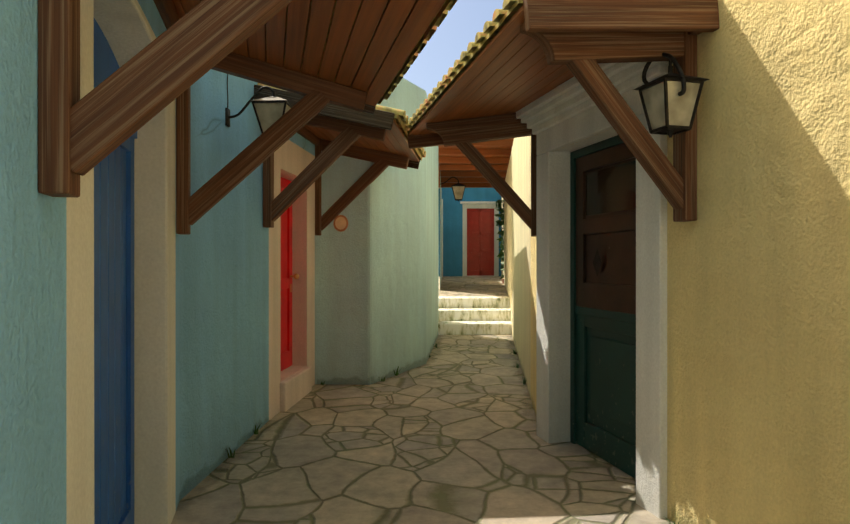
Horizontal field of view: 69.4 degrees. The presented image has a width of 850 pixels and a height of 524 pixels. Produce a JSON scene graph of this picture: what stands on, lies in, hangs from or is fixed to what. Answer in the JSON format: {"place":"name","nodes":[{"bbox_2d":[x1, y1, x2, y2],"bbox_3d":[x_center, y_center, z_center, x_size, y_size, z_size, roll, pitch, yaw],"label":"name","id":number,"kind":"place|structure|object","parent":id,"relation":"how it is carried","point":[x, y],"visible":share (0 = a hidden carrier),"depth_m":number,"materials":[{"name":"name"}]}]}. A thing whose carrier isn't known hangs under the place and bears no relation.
{"place":"outdoors","nodes":[
{"label":"outdoors","id":0,"kind":"place"},
{"bbox_2d":[171,335,675,523],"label":"alley floor","id":1,"kind":"structure","parent":0,"point":[447,435],"depth_m":4.12,"materials":[{"name":"beige stone"}]},
{"bbox_2d":[315,78,441,384],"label":"wall","id":2,"kind":"structure","parent":1,"relation":"on","point":[376,288],"depth_m":6.76,"materials":[{"name":"green paint"}]},
{"bbox_2d":[333,215,347,231],"bbox_3d":[-0.901,-0.415,6.566,0.160,0.180,0.006,0,0,2],"label":"plaque","id":3,"kind":"object","parent":2,"relation":"attached to","point":[340,222],"visible":1,"depth_m":6.56,"materials":[{"name":"orange ceramic"}]},
{"bbox_2d":[442,199,442,276],"bbox_3d":[0.499,-0.580,18.032,0.060,2.510,0.350,0,0,2],"label":"white corner","id":4,"kind":"object","parent":2,"relation":"attached to","point":[442,237],"visible":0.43,"depth_m":17.86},
{"bbox_2d":[451,183,465,200],"bbox_3d":[0.770,-1.617,14.076,0.359,0.455,0.358,0,0,-2],"label":"lantern frame","id":5,"kind":"object","parent":2,"relation":"attached to","point":[458,184],"visible":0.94,"depth_m":13.98,"materials":[{"name":"black metal"}]},
{"bbox_2d":[452,186,464,198],"bbox_3d":[0.770,-1.575,14.076,0.310,0.292,0.310,0,0,-2],"label":"lantern glass","id":6,"kind":"object","parent":5,"relation":"in","point":[458,191],"visible":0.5,"depth_m":13.96,"materials":[{"name":"beige glass"}]},
{"bbox_2d":[225,343,678,523],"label":"weeds","id":7,"kind":"object","parent":1,"relation":"on","point":[255,431],"visible":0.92,"depth_m":6.54,"materials":[{"name":"green plant"}]},
{"bbox_2d":[501,136,530,397],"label":"wall","id":8,"kind":"structure","parent":1,"relation":"on","point":[516,272],"depth_m":7.78,"materials":[{"name":"yellow paint"}]},
{"bbox_2d":[439,139,513,187],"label":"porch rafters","id":9,"kind":"object","parent":8,"relation":"on","point":[469,176],"visible":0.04,"depth_m":13.57,"materials":[{"name":"brown wood"}]},
{"bbox_2d":[439,138,513,182],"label":"roof boards","id":10,"kind":"object","parent":9,"relation":"attached to","point":[489,147],"visible":0.17,"depth_m":12.65,"materials":[{"name":"brown wood"}]},
{"bbox_2d":[531,0,849,523],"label":"wall","id":11,"kind":"structure","parent":1,"relation":"on","point":[758,340],"depth_m":2.66,"materials":[{"name":"paint"}]},
{"bbox_2d":[408,0,719,236],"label":"canopy frame","id":12,"kind":"object","parent":11,"relation":"attached to","point":[580,39],"visible":0.81,"depth_m":2.96,"materials":[{"name":"brown wood"}]},
{"bbox_2d":[409,5,573,135],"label":"canopy planks","id":13,"kind":"object","parent":12,"relation":"attached to","point":[508,70],"visible":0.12,"depth_m":3.90,"materials":[{"name":"brown wood"}]},
{"bbox_2d":[403,0,522,132],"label":"canopy tiles","id":14,"kind":"object","parent":13,"relation":"on","point":[501,18],"visible":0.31,"depth_m":3.44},
{"bbox_2d":[642,52,685,95],"bbox_3d":[1.189,-0.911,3.009,0.141,0.263,0.326,0,0,-2],"label":"lantern bracket","id":15,"kind":"object","parent":12,"relation":"attached to","point":[672,59],"visible":0.62,"depth_m":2.92,"materials":[{"name":"black metal"}]},
{"bbox_2d":[634,66,709,137],"bbox_3d":[1.191,-0.777,2.978,0.250,0.345,0.250,0,0,-14],"label":"lantern frame","id":16,"kind":"object","parent":12,"relation":"attached to","point":[668,130],"visible":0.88,"depth_m":2.91,"materials":[{"name":"black metal"}]},
{"bbox_2d":[642,81,699,129],"bbox_3d":[1.191,-0.747,2.978,0.194,0.207,0.194,0,0,-14],"label":"lantern glass","id":17,"kind":"object","parent":16,"relation":"in","point":[681,108],"visible":0.92,"depth_m":2.91,"materials":[{"name":"beige glass"}]},
{"bbox_2d":[516,61,672,518],"bbox_3d":[1.029,0.285,4.011,0.185,2.960,1.802,0,0,-14],"label":"door surround","id":18,"kind":"object","parent":11,"relation":"attached to","point":[565,114],"visible":0.54,"depth_m":3.46,"materials":[{"name":"white paint"}]},
{"bbox_2d":[570,135,635,478],"bbox_3d":[1.265,0.271,4.074,0.097,2.188,1.109,0,0,-14],"label":"green door","id":19,"kind":"structure","parent":18,"relation":"in","point":[603,384],"depth_m":4.19,"materials":[{"name":"green wood"}]},
{"bbox_2d":[576,143,635,313],"bbox_3d":[1.252,-0.219,4.070,0.024,1.092,0.997,0,0,-14],"label":"door","id":20,"kind":"structure","parent":19,"relation":"attached to","point":[611,238],"depth_m":4.16,"materials":[{"name":"brown paint"}]},
{"bbox_2d":[177,338,692,522],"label":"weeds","id":21,"kind":"object","parent":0,"point":[343,385],"visible":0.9,"depth_m":4.88,"materials":[{"name":"green plant"}]},
{"bbox_2d":[403,0,503,96],"label":"sky","id":22,"kind":"structure","parent":0,"point":[466,18],"materials":[{"name":"blue"}]},
{"bbox_2d":[439,276,507,295],"bbox_3d":[1.093,0.542,15.376,5.000,0.274,6.700,0,0,-2],"label":"landing","id":23,"kind":"object","parent":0,"point":[472,286],"visible":0.2,"depth_m":14.49,"materials":[{"name":"beige stone"}]},
{"bbox_2d":[439,188,500,275],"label":"end wall","id":24,"kind":"structure","parent":23,"relation":"on","point":[454,238],"depth_m":18.23,"materials":[{"name":"blue paint"}]},
{"bbox_2d":[460,201,497,203],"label":"cornice","id":25,"kind":"structure","parent":24,"relation":"attached to","point":[477,202],"depth_m":18.18,"materials":[{"name":"white stone"}]},
{"bbox_2d":[467,208,493,275],"bbox_3d":[1.652,-0.595,18.307,0.824,2.004,0.060,0,0,-2],"label":"red door","id":26,"kind":"structure","parent":24,"relation":"attached to","point":[480,241],"depth_m":18.29,"materials":[{"name":"paint"}]},
{"bbox_2d":[494,200,503,278],"bbox_3d":[2.080,-0.528,15.494,0.703,2.109,0.883,0,0,-2],"label":"plant","id":27,"kind":"object","parent":23,"relation":"on","point":[501,232],"depth_m":15.43,"materials":[{"name":"green plant"}]},
{"label":"ground surface","id":28,"kind":"structure","parent":0,"visible":0},
{"bbox_2d":[0,0,314,523],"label":"wall","id":29,"kind":"structure","parent":28,"relation":"on","point":[209,375],"depth_m":3.08,"materials":[{"name":"teal paint"}]},
{"bbox_2d":[94,18,136,523],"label":"blue door","id":30,"kind":"structure","parent":29,"relation":"attached to","point":[114,337],"depth_m":2.70,"materials":[{"name":"paint"}]},
{"bbox_2d":[38,0,375,234],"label":"canopy frame","id":31,"kind":"object","parent":29,"relation":"attached to","point":[106,117],"visible":0.98,"depth_m":1.46,"materials":[{"name":"brown wood"}]},
{"bbox_2d":[172,0,444,105],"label":"canopy planks","id":32,"kind":"object","parent":31,"relation":"on","point":[270,34],"visible":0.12,"depth_m":2.93,"materials":[{"name":"brown wood"}]},
{"bbox_2d":[247,0,457,103],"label":"canopy tiles","id":33,"kind":"object","parent":32,"relation":"on","point":[439,17],"visible":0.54,"depth_m":2.99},
{"bbox_2d":[227,74,227,107],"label":"cables","id":34,"kind":"object","parent":29,"relation":"attached to","point":[227,90],"visible":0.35,"depth_m":4.22,"materials":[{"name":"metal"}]},
{"bbox_2d":[225,86,273,126],"bbox_3d":[-1.196,-1.071,4.227,0.340,0.273,0.067,0,0,-2],"label":"lamp bracket","id":35,"kind":"object","parent":29,"relation":"attached to","point":[227,117],"visible":0.94,"depth_m":4.21,"materials":[{"name":"black metal"}]},
{"bbox_2d":[250,91,292,132],"bbox_3d":[-1.034,-0.982,4.208,0.273,0.375,0.273,0,0,-2],"label":"lantern frame","id":36,"kind":"object","parent":29,"relation":"attached to","point":[273,98],"visible":0.29,"depth_m":4.10,"materials":[{"name":"black metal"}]},
{"bbox_2d":[254,103,290,131],"bbox_3d":[-1.034,-0.950,4.208,0.236,0.232,0.236,0,0,-2],"label":"lantern glass","id":37,"kind":"object","parent":36,"relation":"in","point":[269,114],"visible":0.42,"depth_m":4.12,"materials":[{"name":"beige glass"}]},
{"bbox_2d":[281,177,293,370],"bbox_3d":[-1.404,0.115,5.889,0.107,1.896,0.816,0,0,5],"label":"door","id":38,"kind":"structure","parent":29,"relation":"in","point":[286,293],"depth_m":6.13,"materials":[{"name":"red wood"}]},
{"bbox_2d":[280,366,311,411],"bbox_3d":[-1.233,1.418,5.873,0.070,0.695,0.860,0,0,5],"label":"doorstep","id":39,"kind":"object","parent":29,"relation":"attached to","point":[295,388],"depth_m":5.74,"materials":[{"name":"beige stone"}]},
{"bbox_2d":[254,84,419,234],"bbox_3d":[-0.705,-0.836,5.782,1.126,1.103,2.098,0,0,5],"label":"canopy frame","id":40,"kind":"object","parent":29,"relation":"attached to","point":[351,126],"visible":0.81,"depth_m":5.00,"materials":[{"name":"brown wood"}]},
{"bbox_2d":[304,119,418,161],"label":"canopy planks","id":41,"kind":"object","parent":40,"relation":"on","point":[395,141],"visible":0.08,"depth_m":6.06,"materials":[{"name":"brown wood"}]},
{"bbox_2d":[257,83,425,159],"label":"canopy tiles","id":42,"kind":"object","parent":41,"relation":"on","point":[401,119],"visible":0.08,"depth_m":4.98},
{"bbox_2d":[438,296,511,334],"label":"steps","id":43,"kind":"structure","parent":28,"relation":"on","point":[474,315],"depth_m":11.02,"materials":[{"name":"white stone"}]}
]}

